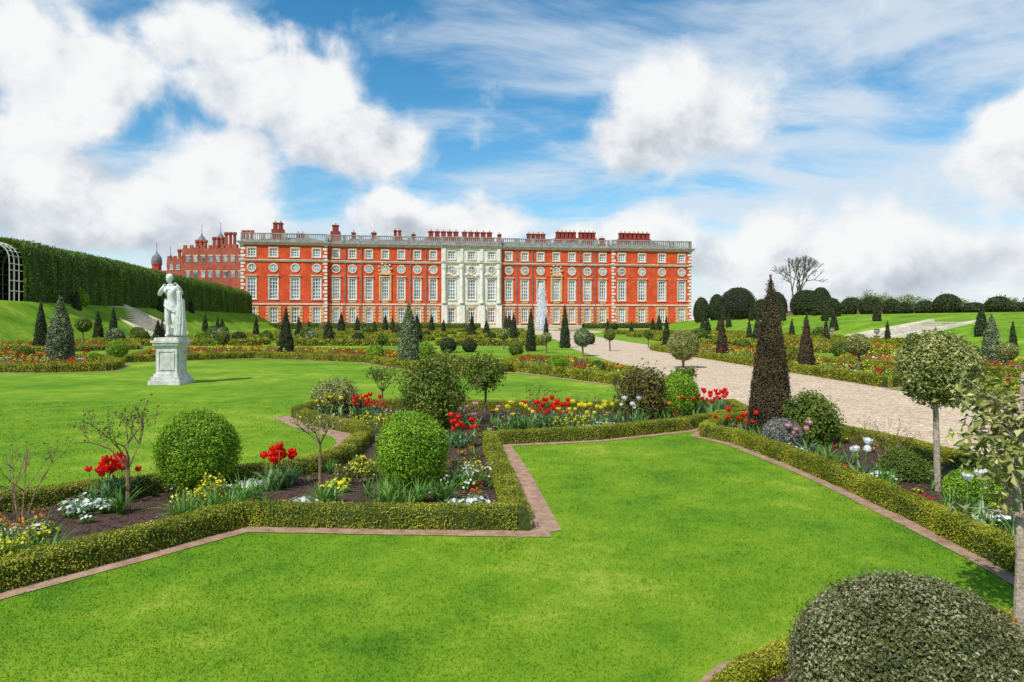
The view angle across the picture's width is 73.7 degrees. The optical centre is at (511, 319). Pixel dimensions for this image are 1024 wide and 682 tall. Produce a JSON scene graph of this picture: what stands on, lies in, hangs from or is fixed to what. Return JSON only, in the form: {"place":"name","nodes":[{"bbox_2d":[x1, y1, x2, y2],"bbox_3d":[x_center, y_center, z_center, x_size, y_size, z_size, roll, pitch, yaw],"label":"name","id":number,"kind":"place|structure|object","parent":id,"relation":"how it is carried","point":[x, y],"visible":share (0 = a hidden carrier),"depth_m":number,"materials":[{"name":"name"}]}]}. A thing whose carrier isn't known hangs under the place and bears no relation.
{"place":"outdoors","nodes":[
{"label":"outdoors","id":0,"kind":"place"},
{"bbox_2d":[151,223,253,288],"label":"tudor range","id":1,"kind":"structure","parent":0,"point":[219,262],"depth_m":174.00,"materials":[{"name":"brick"}]},
{"bbox_2d":[170,256,240,277],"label":"windows","id":2,"kind":"structure","parent":1,"relation":"in","point":[187,257],"depth_m":173.93,"materials":[{"name":"white glass"}]},
{"bbox_2d":[0,300,1023,681],"bbox_3d":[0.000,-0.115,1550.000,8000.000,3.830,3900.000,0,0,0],"label":"ground","id":3,"kind":"structure","parent":0,"point":[234,384],"depth_m":5.10,"materials":[{"name":"plant"}]},
{"bbox_2d":[0,349,129,372],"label":"flower bed","id":4,"kind":"object","parent":3,"relation":"on","point":[10,362],"visible":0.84,"depth_m":23.81,"materials":[{"name":"plant"}]},
{"bbox_2d":[15,345,36,359],"bbox_3d":[-20.955,1.491,29.387,0.813,0.814,0.843,0,0,2],"label":"topiary ball","id":5,"kind":"object","parent":4,"relation":"on","point":[29,350],"visible":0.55,"depth_m":29.18,"materials":[{"name":"green plant"}]},
{"bbox_2d":[44,296,76,363],"bbox_3d":[-17.964,0.478,27.164,1.134,2.882,1.143,0,0,-24],"label":"holly cone","id":6,"kind":"object","parent":4,"relation":"on","point":[60,342],"visible":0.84,"depth_m":26.90,"materials":[{"name":"green plant"}]},
{"bbox_2d":[0,339,142,351],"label":"flower bed","id":7,"kind":"object","parent":3,"relation":"on","point":[13,345],"visible":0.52,"depth_m":40.72,"materials":[{"name":"plant"}]},
{"bbox_2d":[30,301,47,346],"bbox_3d":[-26.840,0.413,38.909,1.033,3.068,0.961,0,0,-19],"label":"yew cone","id":8,"kind":"object","parent":7,"relation":"on","point":[40,334],"visible":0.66,"depth_m":38.73,"materials":[{"name":"green plant"}]},
{"bbox_2d":[74,317,92,344],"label":"standard holly tree","id":9,"kind":"object","parent":7,"relation":"on","point":[83,325],"visible":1,"depth_m":40.93,"materials":[{"name":"green plant"}]},
{"bbox_2d":[70,291,82,310],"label":"yew cone","id":10,"kind":"object","parent":3,"relation":"on","point":[76,304],"visible":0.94,"depth_m":65.82,"materials":[{"name":"green plant"}]},
{"bbox_2d":[90,310,104,338],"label":"yew cone","id":11,"kind":"object","parent":3,"relation":"on","point":[98,329],"visible":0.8,"depth_m":57.80,"materials":[{"name":"green plant"}]},
{"bbox_2d":[105,338,129,357],"bbox_3d":[-18.110,1.388,31.318,1.056,1.072,1.032,0,0,-45],"label":"topiary ball","id":12,"kind":"object","parent":3,"relation":"on","point":[118,348],"visible":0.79,"depth_m":31.05,"materials":[{"name":"green plant"}]},
{"bbox_2d":[0,235,252,313],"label":"hornbeam tunnel","id":13,"kind":"structure","parent":3,"relation":"on","point":[31,271],"depth_m":72.63,"materials":[{"name":"green plant"}]},
{"bbox_2d":[113,304,189,335],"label":"stone steps","id":14,"kind":"structure","parent":3,"relation":"on","point":[146,322],"depth_m":77.19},
{"bbox_2d":[148,274,193,384],"bbox_3d":[-9.576,0.263,19.200,0.874,3.115,0.874,0,0,0],"label":"garden statue","id":15,"kind":"object","parent":3,"relation":"on","point":[171,360],"visible":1,"depth_m":19.01,"materials":[{"name":"stone"}]},
{"bbox_2d":[75,336,273,345],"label":"flower bed","id":16,"kind":"object","parent":3,"relation":"on","point":[249,341],"visible":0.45,"depth_m":47.14,"materials":[{"name":"plant"}]},
{"bbox_2d":[104,327,126,339],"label":"topiary ball","id":17,"kind":"object","parent":16,"relation":"on","point":[115,333],"visible":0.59,"depth_m":48.13,"materials":[{"name":"green plant"}]},
{"bbox_2d":[131,328,151,339],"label":"topiary ball","id":18,"kind":"object","parent":16,"relation":"on","point":[140,334],"visible":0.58,"depth_m":47.67,"materials":[{"name":"green plant"}]},
{"bbox_2d":[216,330,231,345],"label":"topiary bush","id":19,"kind":"object","parent":3,"relation":"on","point":[222,337],"visible":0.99,"depth_m":38.69,"materials":[{"name":"green plant"}]},
{"bbox_2d":[277,307,294,351],"bbox_3d":[-11.061,0.678,33.500,0.904,2.624,0.949,0,0,30],"label":"yew cone","id":20,"kind":"object","parent":3,"relation":"on","point":[285,340],"visible":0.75,"depth_m":33.31,"materials":[{"name":"green plant"}]},
{"bbox_2d":[274,416,345,447],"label":"earth path","id":21,"kind":"structure","parent":3,"relation":"on","point":[338,438],"depth_m":10.77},
{"bbox_2d":[123,344,518,374],"bbox_3d":[-9.217,1.545,30.638,23.074,0.569,10.760,0,0,27],"label":"flower bed","id":22,"kind":"object","parent":3,"relation":"on","point":[344,354],"visible":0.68,"depth_m":30.65,"materials":[{"name":"plant"}]},
{"bbox_2d":[366,345,384,356],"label":"topiary ball","id":23,"kind":"object","parent":22,"relation":"on","point":[376,350],"visible":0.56,"depth_m":28.56,"materials":[{"name":"green plant"}]},
{"bbox_2d":[396,303,420,366],"bbox_3d":[-3.898,0.639,25.683,0.990,2.573,0.992,0,0,-21],"label":"holly cone","id":24,"kind":"object","parent":22,"relation":"on","point":[408,345],"visible":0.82,"depth_m":25.48,"materials":[{"name":"green plant"}]},
{"bbox_2d":[419,340,434,359],"bbox_3d":[-3.706,1.367,28.804,1.014,1.080,1.064,0,0,29],"label":"topiary ball","id":25,"kind":"object","parent":22,"relation":"on","point":[423,349],"visible":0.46,"depth_m":28.51,"materials":[{"name":"green plant"}]},
{"bbox_2d":[323,320,333,338],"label":"yew cone","id":26,"kind":"object","parent":3,"relation":"on","point":[328,333],"visible":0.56,"depth_m":48.31,"materials":[{"name":"green plant"}]},
{"bbox_2d":[276,336,398,345],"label":"flower bed","id":27,"kind":"object","parent":3,"relation":"on","point":[322,341],"visible":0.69,"depth_m":47.02,"materials":[{"name":"plant"}]},
{"bbox_2d":[0,388,748,599],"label":"flower bed","id":28,"kind":"object","parent":3,"relation":"on","point":[69,531],"visible":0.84,"depth_m":6.54,"materials":[{"name":"plant"}]},
{"bbox_2d":[0,439,68,526],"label":"rose bush","id":29,"kind":"object","parent":28,"relation":"on","point":[13,486],"visible":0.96,"depth_m":5.82,"materials":[{"name":"brown plant"}]},
{"bbox_2d":[57,394,164,503],"bbox_3d":[-3.829,1.271,6.588,0.694,1.058,0.885,0,0,7],"label":"rose bush","id":30,"kind":"object","parent":28,"relation":"on","point":[142,423],"visible":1,"depth_m":6.62,"materials":[{"name":"brown plant"}]},
{"bbox_2d":[150,406,243,490],"bbox_3d":[-3.328,1.387,7.246,0.918,0.925,0.913,0,0,-25],"label":"box ball","id":31,"kind":"object","parent":28,"relation":"on","point":[192,447],"visible":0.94,"depth_m":6.99,"materials":[{"name":"green plant"}]},
{"bbox_2d":[290,408,344,491],"bbox_3d":[-1.999,1.369,7.111,0.575,0.863,0.498,0,0,-36],"label":"standard shrub","id":32,"kind":"object","parent":28,"relation":"on","point":[328,422],"visible":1,"depth_m":7.08,"materials":[{"name":"green plant"}]},
{"bbox_2d":[307,374,365,414],"bbox_3d":[-3.393,1.525,13.229,1.057,0.911,1.129,0,0,-26],"label":"flowering shrub","id":33,"kind":"object","parent":28,"relation":"on","point":[335,387],"visible":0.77,"depth_m":12.96,"materials":[{"name":"green plant"}]},
{"bbox_2d":[363,362,404,412],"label":"standard shrub","id":34,"kind":"object","parent":28,"relation":"on","point":[376,374],"visible":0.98,"depth_m":12.27,"materials":[{"name":"green plant"}]},
{"bbox_2d":[372,408,450,491],"bbox_3d":[-1.075,1.398,7.222,0.830,0.901,0.842,0,0,18],"label":"box ball","id":35,"kind":"object","parent":28,"relation":"on","point":[411,445],"visible":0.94,"depth_m":7.00,"materials":[{"name":"green plant"}]},
{"bbox_2d":[391,345,475,428],"bbox_3d":[-1.285,1.208,11.249,1.350,1.602,1.398,0,0,3],"label":"evergreen shrub","id":36,"kind":"object","parent":28,"relation":"on","point":[431,395],"visible":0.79,"depth_m":11.00,"materials":[{"name":"green plant"}]},
{"bbox_2d":[396,347,490,416],"bbox_3d":[-1.140,1.127,11.625,1.704,1.362,1.596,0,0,0],"label":"evergreen shrub","id":37,"kind":"object","parent":28,"relation":"on","point":[453,358],"visible":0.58,"depth_m":11.33,"materials":[{"name":"green plant"}]},
{"bbox_2d":[458,349,512,419],"bbox_3d":[-0.452,1.151,12.122,0.908,1.339,0.911,0,0,44],"label":"standard tree","id":38,"kind":"object","parent":28,"relation":"on","point":[495,369],"visible":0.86,"depth_m":11.98,"materials":[{"name":"green plant"}]},
{"bbox_2d":[512,382,561,417],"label":"rose bush","id":39,"kind":"object","parent":28,"relation":"on","point":[539,392],"visible":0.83,"depth_m":11.89,"materials":[{"name":"green plant"}]},
{"bbox_2d":[606,358,675,417],"bbox_3d":[2.424,1.354,12.606,1.191,1.305,1.307,0,0,-19],"label":"bronze shrub","id":40,"kind":"object","parent":28,"relation":"on","point":[645,385],"visible":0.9,"depth_m":12.41,"materials":[{"name":"brown plant"}]},
{"bbox_2d":[658,371,700,415],"bbox_3d":[3.085,1.399,12.626,0.848,0.904,0.849,0,0,-20],"label":"box ball","id":41,"kind":"object","parent":28,"relation":"on","point":[681,384],"visible":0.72,"depth_m":12.37,"materials":[{"name":"green plant"}]},
{"bbox_2d":[318,333,435,340],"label":"flower bed","id":42,"kind":"object","parent":3,"relation":"on","point":[427,337],"visible":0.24,"depth_m":57.22,"materials":[{"name":"plant"}]},
{"bbox_2d":[351,331,447,336],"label":"flower bed","id":43,"kind":"object","parent":3,"relation":"on","point":[441,334],"visible":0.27,"depth_m":69.21,"materials":[{"name":"plant"}]},
{"bbox_2d":[439,336,458,352],"bbox_3d":[-3.423,1.418,36.914,1.002,1.056,1.063,0,0,7],"label":"topiary ball","id":44,"kind":"object","parent":3,"relation":"on","point":[449,343],"visible":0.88,"depth_m":36.65,"materials":[{"name":"green plant"}]},
{"bbox_2d":[236,221,694,327],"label":"palace","id":45,"kind":"structure","parent":3,"relation":"on","point":[625,277],"depth_m":155.24,"materials":[{"name":"red brick"}]},
{"bbox_2d":[248,247,683,324],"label":"window glass","id":46,"kind":"structure","parent":45,"relation":"in","point":[450,282],"depth_m":154.89,"materials":[{"name":"glass"}]},
{"bbox_2d":[462,338,476,351],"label":"topiary ball","id":47,"kind":"object","parent":3,"relation":"on","point":[469,345],"visible":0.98,"depth_m":37.65,"materials":[{"name":"green plant"}]},
{"bbox_2d":[268,322,675,328],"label":"box hedge","id":48,"kind":"object","parent":3,"relation":"on","point":[622,325],"visible":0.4,"depth_m":130.29,"materials":[{"name":"green plant"}]},
{"bbox_2d":[435,336,545,345],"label":"flower bed","id":49,"kind":"object","parent":3,"relation":"on","point":[487,341],"visible":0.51,"depth_m":47.07,"materials":[{"name":"plant"}]},
{"bbox_2d":[449,333,538,338],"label":"flower bed","id":50,"kind":"object","parent":3,"relation":"on","point":[477,336],"visible":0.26,"depth_m":57.08,"materials":[{"name":"plant"}]},
{"bbox_2d":[507,342,524,355],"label":"topiary ball","id":51,"kind":"object","parent":3,"relation":"on","point":[514,348],"visible":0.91,"depth_m":34.07,"materials":[{"name":"green plant"}]},
{"bbox_2d":[524,308,535,350],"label":"yew cone","id":52,"kind":"object","parent":3,"relation":"on","point":[530,338],"visible":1,"depth_m":38.76,"materials":[{"name":"green plant"}]},
{"bbox_2d":[507,446,560,537],"bbox_3d":[0.063,1.796,7.817,0.398,0.001,4.411,0,0,-5],"label":"brick edging","id":53,"kind":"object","parent":3,"relation":"on","point":[538,499],"depth_m":7.05,"materials":[{"name":"brick"}]},
{"bbox_2d":[558,303,571,347],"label":"yew cone","id":54,"kind":"object","parent":3,"relation":"on","point":[565,339],"visible":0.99,"depth_m":43.47,"materials":[{"name":"green plant"}]},
{"bbox_2d":[501,352,643,385],"bbox_3d":[1.780,1.569,23.781,3.982,0.520,11.347,0,0,-18],"label":"flower bed","id":55,"kind":"object","parent":3,"relation":"on","point":[532,364],"visible":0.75,"depth_m":21.79,"materials":[{"name":"plant"}]},
{"bbox_2d":[547,354,567,366],"bbox_3d":[1.494,1.492,22.500,0.792,0.816,0.744,0,0,34],"label":"topiary ball","id":56,"kind":"object","parent":55,"relation":"on","point":[557,360],"visible":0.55,"depth_m":22.30,"materials":[{"name":"green plant"}]},
{"bbox_2d":[572,327,593,355],"bbox_3d":[3.464,1.082,33.504,1.004,1.485,1.031,0,0,-43],"label":"standard holly tree","id":57,"kind":"object","parent":3,"relation":"on","point":[583,337],"visible":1,"depth_m":33.23,"materials":[{"name":"green plant"}]},
{"bbox_2d":[626,331,712,337],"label":"flower bed","id":58,"kind":"object","parent":3,"relation":"on","point":[633,334],"visible":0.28,"depth_m":68.98,"materials":[{"name":"plant"}]},
{"bbox_2d":[649,334,745,340],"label":"flower bed","id":59,"kind":"object","parent":3,"relation":"on","point":[655,337],"visible":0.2,"depth_m":57.49,"materials":[{"name":"plant"}]},
{"bbox_2d":[692,296,711,321],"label":"yew dome","id":60,"kind":"structure","parent":3,"relation":"on","point":[701,309],"depth_m":128.99,"materials":[{"name":"green plant"}]},
{"bbox_2d":[709,294,725,319],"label":"yew dome","id":61,"kind":"structure","parent":3,"relation":"on","point":[717,304],"depth_m":131.93,"materials":[{"name":"green plant"}]},
{"bbox_2d":[721,286,756,319],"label":"yew dome","id":62,"kind":"structure","parent":3,"relation":"on","point":[739,301],"depth_m":137.25,"materials":[{"name":"green plant"}]},
{"bbox_2d":[699,337,799,345],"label":"flower bed","id":63,"kind":"object","parent":3,"relation":"on","point":[733,341],"visible":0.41,"depth_m":46.83,"materials":[{"name":"plant"}]},
{"bbox_2d":[752,298,765,319],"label":"yew dome","id":64,"kind":"structure","parent":3,"relation":"on","point":[757,306],"depth_m":124.15,"materials":[{"name":"green plant"}]},
{"bbox_2d":[764,291,788,316],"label":"yew dome","id":65,"kind":"structure","parent":3,"relation":"on","point":[781,298],"depth_m":126.35,"materials":[{"name":"green plant"}]},
{"bbox_2d":[650,343,904,388],"bbox_3d":[10.746,1.545,33.167,4.657,0.568,30.924,0,0,-5],"label":"flower bed","id":66,"kind":"object","parent":3,"relation":"on","point":[875,374],"visible":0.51,"depth_m":22.92,"materials":[{"name":"plant"}]},
{"bbox_2d":[714,314,728,353],"bbox_3d":[9.821,0.842,32.006,0.707,2.206,0.753,0,0,23],"label":"yew cone","id":67,"kind":"object","parent":66,"relation":"on","point":[721,342],"visible":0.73,"depth_m":31.87,"materials":[{"name":"brown plant"}]},
{"bbox_2d":[796,312,815,364],"bbox_3d":[10.180,0.831,23.613,0.683,2.220,0.678,0,0,16],"label":"yew cone","id":68,"kind":"object","parent":66,"relation":"in","point":[806,353],"visible":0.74,"depth_m":23.48,"materials":[{"name":"brown plant"}]},
{"bbox_2d":[843,332,871,371],"bbox_3d":[11.207,1.119,22.162,0.796,1.413,0.798,0,0,-3],"label":"standard holly tree","id":69,"kind":"object","parent":66,"relation":"on","point":[858,345],"visible":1,"depth_m":21.97,"materials":[{"name":"green plant"}]},
{"bbox_2d":[773,255,824,297],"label":"bare tree","id":70,"kind":"object","parent":3,"relation":"on","point":[804,265],"visible":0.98,"depth_m":185.24,"materials":[{"name":"brown plant"}]},
{"bbox_2d":[789,288,812,314],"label":"yew dome","id":71,"kind":"structure","parent":3,"relation":"on","point":[800,302],"depth_m":123.41,"materials":[{"name":"green plant"}]},
{"bbox_2d":[808,287,830,314],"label":"yew dome","id":72,"kind":"structure","parent":3,"relation":"on","point":[819,295],"depth_m":114.08,"materials":[{"name":"green plant"}]},
{"bbox_2d":[751,339,904,352],"bbox_3d":[20.675,1.556,41.765,11.868,0.595,13.179,0,0,28],"label":"flower bed","id":73,"kind":"object","parent":3,"relation":"on","point":[822,347],"visible":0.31,"depth_m":38.85,"materials":[{"name":"plant"}]},
{"bbox_2d":[821,297,843,316],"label":"yew dome","id":74,"kind":"structure","parent":3,"relation":"on","point":[832,304],"depth_m":103.98,"materials":[{"name":"green plant"}]},
{"bbox_2d":[831,340,846,355],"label":"topiary ball","id":75,"kind":"object","parent":3,"relation":"on","point":[838,349],"visible":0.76,"depth_m":33.27,"materials":[{"name":"green plant"}]},
{"bbox_2d":[840,296,861,314],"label":"yew dome","id":76,"kind":"structure","parent":3,"relation":"on","point":[850,304],"depth_m":110.88,"materials":[{"name":"green plant"}]},
{"bbox_2d":[691,407,1023,584],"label":"flower bed","id":77,"kind":"object","parent":3,"relation":"on","point":[845,464],"visible":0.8,"depth_m":7.11,"materials":[{"name":"plant"}]},
{"bbox_2d":[746,274,792,434],"bbox_3d":[3.986,0.584,10.519,0.731,2.575,0.744,0,0,16],"label":"yew cone","id":78,"kind":"object","parent":77,"relation":"on","point":[770,387],"visible":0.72,"depth_m":10.35,"materials":[{"name":"brown plant"}]},
{"bbox_2d":[761,417,802,444],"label":"lavender bush","id":79,"kind":"object","parent":77,"relation":"on","point":[776,429],"visible":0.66,"depth_m":9.33,"materials":[{"name":"grey plant"}]},
{"bbox_2d":[781,388,848,445],"bbox_3d":[4.342,1.475,9.927,0.886,0.985,0.960,0,0,-22],"label":"green shrub","id":80,"kind":"object","parent":77,"relation":"on","point":[815,409],"visible":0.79,"depth_m":9.72,"materials":[{"name":"green plant"}]},
{"bbox_2d":[854,414,921,457],"bbox_3d":[4.535,1.489,8.272,0.689,0.631,0.752,0,0,0],"label":"rose bush","id":81,"kind":"object","parent":77,"relation":"on","point":[886,443],"visible":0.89,"depth_m":8.35,"materials":[{"name":"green plant"}]},
{"bbox_2d":[873,443,944,483],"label":"bush","id":82,"kind":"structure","parent":77,"relation":"on","point":[914,465],"depth_m":7.52,"materials":[{"name":"green plant"}]},
{"bbox_2d":[889,327,987,490],"bbox_3d":[4.436,0.933,7.130,0.876,1.780,0.880,0,0,31],"label":"standard holly tree","id":83,"kind":"object","parent":77,"relation":"on","point":[927,363],"visible":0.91,"depth_m":6.95,"materials":[{"name":"green plant"}]},
{"bbox_2d":[939,466,1006,503],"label":"bush","id":84,"kind":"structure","parent":77,"relation":"on","point":[957,481],"depth_m":6.72,"materials":[{"name":"green plant"}]},
{"bbox_2d":[811,336,905,343],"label":"flower bed","id":85,"kind":"object","parent":3,"relation":"on","point":[896,340],"visible":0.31,"depth_m":46.92,"materials":[{"name":"plant"}]},
{"bbox_2d":[698,606,1023,681],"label":"flower bed","id":86,"kind":"object","parent":3,"relation":"on","point":[763,664],"visible":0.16,"depth_m":3.40,"materials":[{"name":"plant"}]},
{"bbox_2d":[932,361,1023,630],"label":"variegated tree","id":87,"kind":"object","parent":86,"relation":"on","point":[1011,471],"visible":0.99,"depth_m":3.85,"materials":[{"name":"green plant"}]},
{"bbox_2d":[856,295,882,313],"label":"yew dome","id":88,"kind":"structure","parent":3,"relation":"on","point":[866,305],"depth_m":104.14,"materials":[{"name":"green plant"}]},
{"bbox_2d":[871,297,881,320],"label":"yew cone","id":89,"kind":"object","parent":3,"relation":"on","point":[876,316],"visible":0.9,"depth_m":71.79,"materials":[{"name":"green plant"}]},
{"bbox_2d":[880,298,899,313],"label":"yew dome","id":90,"kind":"structure","parent":3,"relation":"on","point":[887,305],"depth_m":97.28,"materials":[{"name":"green plant"}]},
{"bbox_2d":[781,566,1023,681],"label":"clipped bush","id":91,"kind":"object","parent":3,"relation":"on","point":[888,627],"visible":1,"depth_m":2.80,"materials":[{"name":"green plant"}]},
{"bbox_2d":[893,300,913,313],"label":"yew dome","id":92,"kind":"structure","parent":3,"relation":"on","point":[903,308],"depth_m":94.29,"materials":[{"name":"green plant"}]},
{"bbox_2d":[845,319,975,337],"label":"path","id":93,"kind":"structure","parent":3,"relation":"on","point":[901,331],"depth_m":57.65,"materials":[{"name":"gravel"}]},
{"bbox_2d":[895,294,930,306],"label":"distant tree","id":94,"kind":"object","parent":3,"relation":"on","point":[915,300],"visible":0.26,"depth_m":180.19,"materials":[{"name":"green plant"}]},
{"bbox_2d":[912,299,935,312],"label":"yew dome","id":95,"kind":"structure","parent":3,"relation":"on","point":[921,306],"depth_m":89.23,"materials":[{"name":"green plant"}]},
{"bbox_2d":[837,348,1023,377],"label":"flower bed","id":96,"kind":"object","parent":3,"relation":"on","point":[1013,368],"visible":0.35,"depth_m":24.28,"materials":[{"name":"plant"}]},
{"bbox_2d":[980,314,1003,366],"bbox_3d":[17.171,0.841,24.416,0.789,2.111,0.818,0,0,25],"label":"holly cone","id":97,"kind":"object","parent":96,"relation":"on","point":[991,339],"visible":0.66,"depth_m":24.27,"materials":[{"name":"green plant"}]},
{"bbox_2d":[995,341,1020,366],"bbox_3d":[16.084,1.260,22.192,0.686,1.142,0.708,0,0,-19],"label":"standard holly tree","id":98,"kind":"object","parent":96,"relation":"on","point":[1006,351],"visible":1,"depth_m":22.01,"materials":[{"name":"green plant"}]},
{"bbox_2d":[931,292,962,312],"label":"yew dome","id":99,"kind":"structure","parent":3,"relation":"on","point":[947,303],"depth_m":84.97,"materials":[{"name":"green plant"}]},
{"bbox_2d":[959,300,985,312],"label":"yew dome","id":100,"kind":"structure","parent":3,"relation":"on","point":[971,307],"depth_m":79.36,"materials":[{"name":"green plant"}]},
{"bbox_2d":[972,304,987,335],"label":"yew cone","id":101,"kind":"object","parent":3,"relation":"on","point":[980,324],"visible":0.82,"depth_m":47.83,"materials":[{"name":"green plant"}]},
{"bbox_2d":[966,375,1019,402],"bbox_3d":[11.579,1.572,15.885,3.189,0.513,4.372,0,0,-32],"label":"flower bed","id":102,"kind":"object","parent":3,"relation":"on","point":[1015,387],"visible":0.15,"depth_m":15.59,"materials":[{"name":"plant"}]},
{"bbox_2d":[983,294,1012,311],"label":"yew dome","id":103,"kind":"structure","parent":3,"relation":"on","point":[1000,303],"depth_m":75.26,"materials":[{"name":"green plant"}]},
{"bbox_2d":[0,0,1023,319],"label":"sky","id":104,"kind":"structure","parent":0,"point":[880,143],"materials":[{"name":"blue"}]},
{"bbox_2d":[670,365,698,378],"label":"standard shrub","id":105,"kind":"object","parent":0,"point":[690,370],"visible":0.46,"depth_m":14.46,"materials":[{"name":"green plant"}]},
{"bbox_2d":[535,328,1016,461],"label":"gravel path","id":106,"kind":"structure","parent":0,"point":[857,403],"depth_m":16.80,"materials":[{"name":"gravel"}]},
{"bbox_2d":[524,282,576,331],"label":"fountain","id":107,"kind":"object","parent":106,"relation":"on","point":[541,311],"visible":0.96,"depth_m":107.70,"materials":[{"name":"liquid"}]},
{"bbox_2d":[666,330,700,367],"bbox_3d":[6.348,1.075,25.274,1.236,1.497,1.278,0,0,-32],"label":"standard holly tree","id":108,"kind":"object","parent":106,"relation":"on","point":[683,345],"visible":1,"depth_m":24.92,"materials":[{"name":"green plant"}]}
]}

